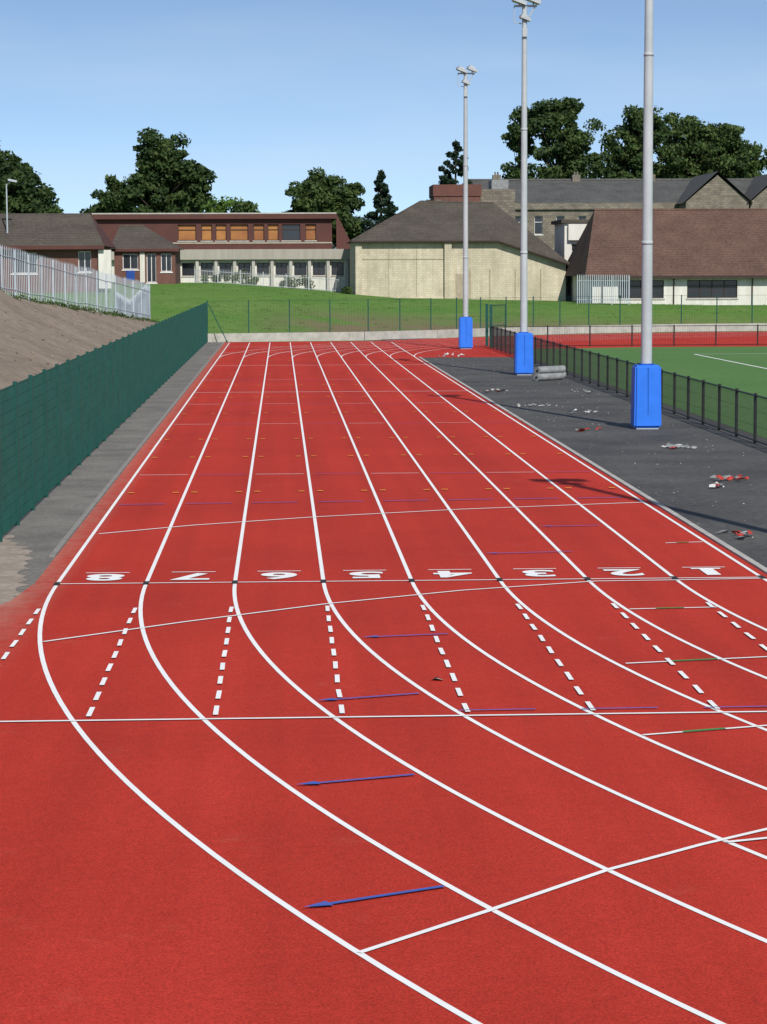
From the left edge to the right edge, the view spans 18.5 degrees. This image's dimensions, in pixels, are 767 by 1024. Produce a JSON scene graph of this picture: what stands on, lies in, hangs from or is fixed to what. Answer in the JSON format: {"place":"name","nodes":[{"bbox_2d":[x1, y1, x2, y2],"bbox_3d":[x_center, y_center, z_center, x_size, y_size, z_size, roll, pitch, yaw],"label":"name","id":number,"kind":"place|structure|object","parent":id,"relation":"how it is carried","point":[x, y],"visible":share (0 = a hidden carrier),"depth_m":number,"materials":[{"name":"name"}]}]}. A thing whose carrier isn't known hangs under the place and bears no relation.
{"place":"outdoors","nodes":[
{"label":"outdoors","id":0,"kind":"place"},
{"bbox_2d":[0,290,156,389],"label":"soil bank","id":1,"kind":"structure","parent":0,"point":[61,351],"depth_m":95.51,"materials":[{"name":"brown soil"}]},
{"bbox_2d":[0,296,144,377],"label":"soil clods","id":2,"kind":"object","parent":1,"relation":"on","point":[56,335],"visible":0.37,"depth_m":98.05,"materials":[{"name":"soil"}]},
{"bbox_2d":[0,244,150,318],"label":"palisade fence","id":3,"kind":"object","parent":1,"relation":"on","point":[145,310],"visible":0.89,"depth_m":124.78,"materials":[{"name":"silver metal"}]},
{"bbox_2d":[0,288,158,322],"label":"weeds","id":4,"kind":"object","parent":1,"relation":"on","point":[76,308],"visible":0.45,"depth_m":124.36,"materials":[{"name":"green plant"}]},
{"bbox_2d":[4,342,223,596],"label":"asphalt path","id":5,"kind":"structure","parent":0,"point":[41,531],"depth_m":48.57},
{"bbox_2d":[0,535,33,603],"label":"sand patch","id":6,"kind":"object","parent":5,"relation":"on","point":[13,558],"visible":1,"depth_m":34.24,"materials":[{"name":"beige sand"}]},
{"bbox_2d":[0,302,207,541],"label":"green fence","id":7,"kind":"object","parent":5,"relation":"on","point":[59,423],"visible":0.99,"depth_m":51.48,"materials":[{"name":"green fabric"}]},
{"bbox_2d":[49,342,223,556],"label":"path edging","id":8,"kind":"object","parent":5,"relation":"on","point":[63,541],"visible":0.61,"depth_m":48.56,"materials":[{"name":"concrete"}]},
{"bbox_2d":[0,331,766,1023],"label":"running track","id":9,"kind":"structure","parent":0,"point":[122,901],"depth_m":21.78,"materials":[{"name":"red rubber"}]},
{"bbox_2d":[208,304,227,341],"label":"fence brace","id":10,"kind":"object","parent":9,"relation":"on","point":[217,323],"visible":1,"depth_m":143.14,"materials":[{"name":"metal"}]},
{"bbox_2d":[0,331,766,1023],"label":"track lane markings","id":11,"kind":"object","parent":9,"relation":"on","point":[318,807],"visible":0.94,"depth_m":24.82,"materials":[{"name":"white paint"}]},
{"bbox_2d":[456,65,477,348],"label":"floodlight pole","id":12,"kind":"object","parent":9,"relation":"on","point":[465,332],"visible":1,"depth_m":128.62,"materials":[{"name":"metal"}]},
{"bbox_2d":[485,304,505,347],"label":"metal gate","id":13,"kind":"structure","parent":9,"relation":"on","point":[486,321],"depth_m":132.18,"materials":[{"name":"metal"}]},
{"bbox_2d":[0,0,766,216],"label":"sky","id":14,"kind":"structure","parent":0,"point":[266,93],"materials":[{"name":"blue"}]},
{"bbox_2d":[6,282,766,341],"bbox_3d":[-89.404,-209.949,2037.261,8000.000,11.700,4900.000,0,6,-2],"label":"ground","id":15,"kind":"structure","parent":0,"point":[192,295],"depth_m":178.05,"materials":[{"name":"green plant"}]},
{"bbox_2d":[6,179,16,232],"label":"street lamp","id":16,"kind":"object","parent":15,"relation":"on","point":[10,180],"visible":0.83,"depth_m":185.37,"materials":[{"name":"grey metal"}]},
{"bbox_2d":[0,149,63,213],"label":"broadleaf tree","id":17,"kind":"object","parent":15,"relation":"on","point":[25,194],"visible":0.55,"depth_m":244.68,"materials":[{"name":"green plant"}]},
{"bbox_2d":[0,246,111,292],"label":"walls","id":18,"kind":"structure","parent":15,"relation":"on","point":[101,261],"depth_m":184.04,"materials":[{"name":"brown brick"}]},
{"bbox_2d":[12,252,90,272],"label":"windows","id":19,"kind":"structure","parent":18,"relation":"attached to","point":[87,260],"depth_m":184.18,"materials":[{"name":"white glass"}]},
{"bbox_2d":[11,251,91,274],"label":"frames","id":20,"kind":"structure","parent":18,"relation":"attached to","point":[78,261],"depth_m":184.15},
{"bbox_2d":[0,213,115,249],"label":"roof","id":21,"kind":"structure","parent":18,"relation":"on","point":[55,231],"depth_m":186.06,"materials":[{"name":"tile"}]},
{"bbox_2d":[79,174,126,221],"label":"broadleaf tree","id":22,"kind":"object","parent":15,"relation":"on","point":[114,185],"visible":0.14,"depth_m":257.67,"materials":[{"name":"green plant"}]},
{"bbox_2d":[118,285,150,318],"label":"palisade fence","id":23,"kind":"object","parent":15,"relation":"on","point":[137,307],"visible":0.3,"depth_m":153.26,"materials":[{"name":"silver metal"}]},
{"bbox_2d":[110,225,183,283],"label":"brown school annexe","id":24,"kind":"structure","parent":15,"relation":"on","point":[143,254],"depth_m":197.39,"materials":[{"name":"brick"}]},
{"bbox_2d":[123,254,170,281],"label":"windows","id":25,"kind":"structure","parent":24,"relation":"in","point":[126,257],"depth_m":197.43,"materials":[{"name":"white glass"}]},
{"bbox_2d":[101,127,217,212],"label":"broadleaf tree","id":26,"kind":"object","parent":15,"relation":"on","point":[164,178],"visible":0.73,"depth_m":253.14,"materials":[{"name":"green plant"}]},
{"bbox_2d":[192,194,243,212],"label":"broadleaf tree","id":27,"kind":"object","parent":15,"relation":"on","point":[214,206],"visible":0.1,"depth_m":276.91,"materials":[{"name":"green plant"}]},
{"bbox_2d":[92,212,349,291],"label":"flat roofed school block","id":28,"kind":"structure","parent":15,"relation":"on","point":[289,244],"depth_m":221.03,"materials":[{"name":"brick"}]},
{"bbox_2d":[179,225,342,274],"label":"windows","id":29,"kind":"structure","parent":28,"relation":"in","point":[186,232],"depth_m":221.65,"materials":[{"name":"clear glass"}]},
{"bbox_2d":[232,200,260,212],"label":"tree","id":30,"kind":"object","parent":15,"relation":"on","point":[249,207],"visible":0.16,"depth_m":264.09,"materials":[{"name":"green plant"}]},
{"bbox_2d":[194,269,348,292],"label":"metal railing","id":31,"kind":"object","parent":15,"relation":"on","point":[271,275],"visible":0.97,"depth_m":206.72,"materials":[{"name":"metal"}]},
{"bbox_2d":[200,269,352,293],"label":"garden shrubs","id":32,"kind":"object","parent":15,"relation":"on","point":[347,289],"visible":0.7,"depth_m":210.69,"materials":[{"name":"green plant"}]},
{"bbox_2d":[282,166,367,248],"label":"broadleaf tree","id":33,"kind":"object","parent":15,"relation":"on","point":[318,191],"visible":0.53,"depth_m":258.30,"materials":[{"name":"green plant"}]},
{"bbox_2d":[360,169,398,232],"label":"conifer tree","id":34,"kind":"object","parent":15,"relation":"on","point":[382,198],"visible":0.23,"depth_m":252.61,"materials":[{"name":"green plant"}]},
{"bbox_2d":[426,139,472,200],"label":"conifer tree","id":35,"kind":"object","parent":15,"relation":"on","point":[445,178],"visible":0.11,"depth_m":242.66,"materials":[{"name":"green plant"}]},
{"bbox_2d":[345,200,568,300],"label":"cream hall","id":36,"kind":"structure","parent":15,"relation":"on","point":[415,250],"depth_m":202.53,"materials":[{"name":"stone"}]},
{"bbox_2d":[456,274,468,298],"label":"door","id":37,"kind":"structure","parent":36,"relation":"in","point":[459,277],"depth_m":202.50,"materials":[{"name":"beige wood"}]},
{"bbox_2d":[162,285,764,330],"bbox_3d":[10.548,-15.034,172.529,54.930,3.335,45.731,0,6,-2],"label":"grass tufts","id":38,"kind":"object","parent":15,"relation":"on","point":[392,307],"visible":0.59,"depth_m":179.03,"materials":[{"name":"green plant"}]},
{"bbox_2d":[429,180,514,218],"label":"brick tower","id":39,"kind":"structure","parent":15,"relation":"on","point":[500,194],"depth_m":223.72,"materials":[{"name":"red brick"}]},
{"bbox_2d":[207,294,765,332],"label":"green fence","id":40,"kind":"object","parent":15,"relation":"on","point":[399,299],"visible":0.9,"depth_m":155.83,"materials":[{"name":"metal"}]},
{"bbox_2d":[208,323,766,341],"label":"concrete wall","id":41,"kind":"structure","parent":15,"relation":"on","point":[312,336],"depth_m":150.37,"materials":[{"name":"grey concrete"}]},
{"bbox_2d":[500,105,537,178],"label":"broadleaf tree","id":42,"kind":"object","parent":15,"relation":"on","point":[512,136],"visible":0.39,"depth_m":298.84,"materials":[{"name":"green plant"}]},
{"bbox_2d":[509,96,611,178],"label":"broadleaf tree","id":43,"kind":"object","parent":15,"relation":"on","point":[567,149],"visible":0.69,"depth_m":294.12,"materials":[{"name":"green plant"}]},
{"bbox_2d":[551,219,589,300],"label":"white wing","id":44,"kind":"structure","parent":15,"relation":"on","point":[568,233],"depth_m":206.09,"materials":[{"name":"white paint"}]},
{"bbox_2d":[577,274,629,304],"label":"palisade fence","id":45,"kind":"object","parent":15,"relation":"on","point":[590,280],"visible":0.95,"depth_m":186.60,"materials":[{"name":"silver metal"}]},
{"bbox_2d":[491,326,766,445],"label":"black fence","id":46,"kind":"object","parent":15,"relation":"on","point":[681,383],"visible":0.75,"depth_m":72.39,"materials":[{"name":"metal"}]},
{"bbox_2d":[507,346,766,437],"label":"turf pitch","id":47,"kind":"object","parent":15,"relation":"on","point":[744,369],"visible":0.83,"depth_m":102.17,"materials":[{"name":"green plant"}]},
{"bbox_2d":[505,324,766,345],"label":"black fence","id":48,"kind":"object","parent":47,"relation":"on","point":[655,335],"visible":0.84,"depth_m":132.77,"materials":[{"name":"black metal"}]},
{"bbox_2d":[515,175,766,250],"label":"walls","id":49,"kind":"structure","parent":15,"relation":"on","point":[717,191],"depth_m":256.70,"materials":[{"name":"grey stone"}]},
{"bbox_2d":[515,216,584,233],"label":"windows","id":50,"kind":"structure","parent":49,"relation":"attached to","point":[538,225],"depth_m":257.44,"materials":[{"name":"white glass"}]},
{"bbox_2d":[515,216,585,233],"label":"frames","id":51,"kind":"structure","parent":49,"relation":"attached to","point":[539,216],"depth_m":257.28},
{"bbox_2d":[469,171,766,203],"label":"roof","id":52,"kind":"structure","parent":49,"relation":"on","point":[575,188],"depth_m":261.74,"materials":[{"name":"grey tile"}]},
{"bbox_2d":[598,104,685,178],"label":"broadleaf tree","id":53,"kind":"object","parent":15,"relation":"on","point":[627,160],"visible":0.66,"depth_m":296.74,"materials":[{"name":"green plant"}]},
{"bbox_2d":[565,208,766,304],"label":"white school block","id":54,"kind":"structure","parent":15,"relation":"on","point":[720,252],"depth_m":192.43,"materials":[{"name":"brown tile"}]},
{"bbox_2d":[619,281,735,297],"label":"windows","id":55,"kind":"structure","parent":54,"relation":"in","point":[717,287],"depth_m":190.61,"materials":[{"name":"black glass"}]},
{"bbox_2d":[653,112,766,177],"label":"broadleaf tree","id":56,"kind":"object","parent":15,"relation":"on","point":[723,149],"visible":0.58,"depth_m":300.70,"materials":[{"name":"green plant"}]},
{"bbox_2d":[381,338,766,567],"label":"asphalt pavement","id":57,"kind":"structure","parent":0,"point":[635,462],"depth_m":57.50,"materials":[{"name":"grey asphalt"}]},
{"bbox_2d":[511,0,540,374],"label":"floodlight pole","id":58,"kind":"object","parent":57,"relation":"on","point":[523,351],"visible":0.99,"depth_m":96.16,"materials":[{"name":"metal"}]},
{"bbox_2d":[517,403,557,407],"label":"litter pile","id":59,"kind":"object","parent":57,"relation":"on","point":[532,404],"visible":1,"depth_m":74.13,"materials":[{"name":"paper"}]},
{"bbox_2d":[534,365,565,380],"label":"rolled matting","id":60,"kind":"object","parent":57,"relation":"on","point":[544,373],"visible":1,"depth_m":91.89,"materials":[{"name":"white plastic"}]},
{"bbox_2d":[569,409,596,412],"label":"litter pile","id":61,"kind":"object","parent":57,"relation":"on","point":[588,411],"visible":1,"depth_m":70.78,"materials":[{"name":"paper"}]},
{"bbox_2d":[575,427,601,431],"bbox_3d":[5.519,-2.219,62.793,0.563,0.106,1.262,3,7,32],"label":"litter pile","id":62,"kind":"object","parent":57,"relation":"on","point":[581,430],"visible":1,"depth_m":62.42,"materials":[{"name":"red plastic"}]},
{"bbox_2d":[418,357,766,573],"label":"track kerb","id":63,"kind":"structure","parent":57,"relation":"on","point":[749,560],"depth_m":45.25,"materials":[{"name":"concrete"}]},
{"bbox_2d":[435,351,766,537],"bbox_3d":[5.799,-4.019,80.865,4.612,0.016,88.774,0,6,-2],"label":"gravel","id":64,"kind":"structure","parent":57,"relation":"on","point":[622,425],"depth_m":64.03,"materials":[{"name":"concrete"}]},
{"bbox_2d":[631,0,660,428],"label":"floodlight pole","id":65,"kind":"object","parent":57,"relation":"on","point":[646,395],"visible":0.99,"depth_m":63.25,"materials":[{"name":"metal"}]},
{"bbox_2d":[660,443,696,447],"bbox_3d":[7.078,-1.589,56.803,0.826,0.131,1.200,0,6,-2],"label":"litter pile","id":66,"kind":"object","parent":57,"relation":"on","point":[676,445],"visible":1,"depth_m":56.68,"materials":[{"name":"white paper"}]},
{"bbox_2d":[709,482,723,486],"bbox_3d":[6.587,-0.529,46.447,0.315,0.111,0.646,1,6,8],"label":"litter pile","id":67,"kind":"object","parent":57,"relation":"on","point":[715,485],"visible":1,"depth_m":46.23,"materials":[{"name":"white fabric"}]},
{"bbox_2d":[711,474,748,480],"bbox_3d":[7.057,-0.713,47.916,0.761,0.130,0.724,-3,6,-24],"label":"litter pile","id":68,"kind":"object","parent":57,"relation":"on","point":[729,477],"visible":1,"depth_m":47.86,"materials":[{"name":"red plastic"}]},
{"bbox_2d":[716,530,753,538],"bbox_3d":[5.729,0.365,37.808,0.491,0.123,0.993,-2,6,-13],"label":"litter pile","id":69,"kind":"object","parent":57,"relation":"on","point":[740,534],"visible":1,"depth_m":37.81,"materials":[{"name":"red plastic"}]}
]}

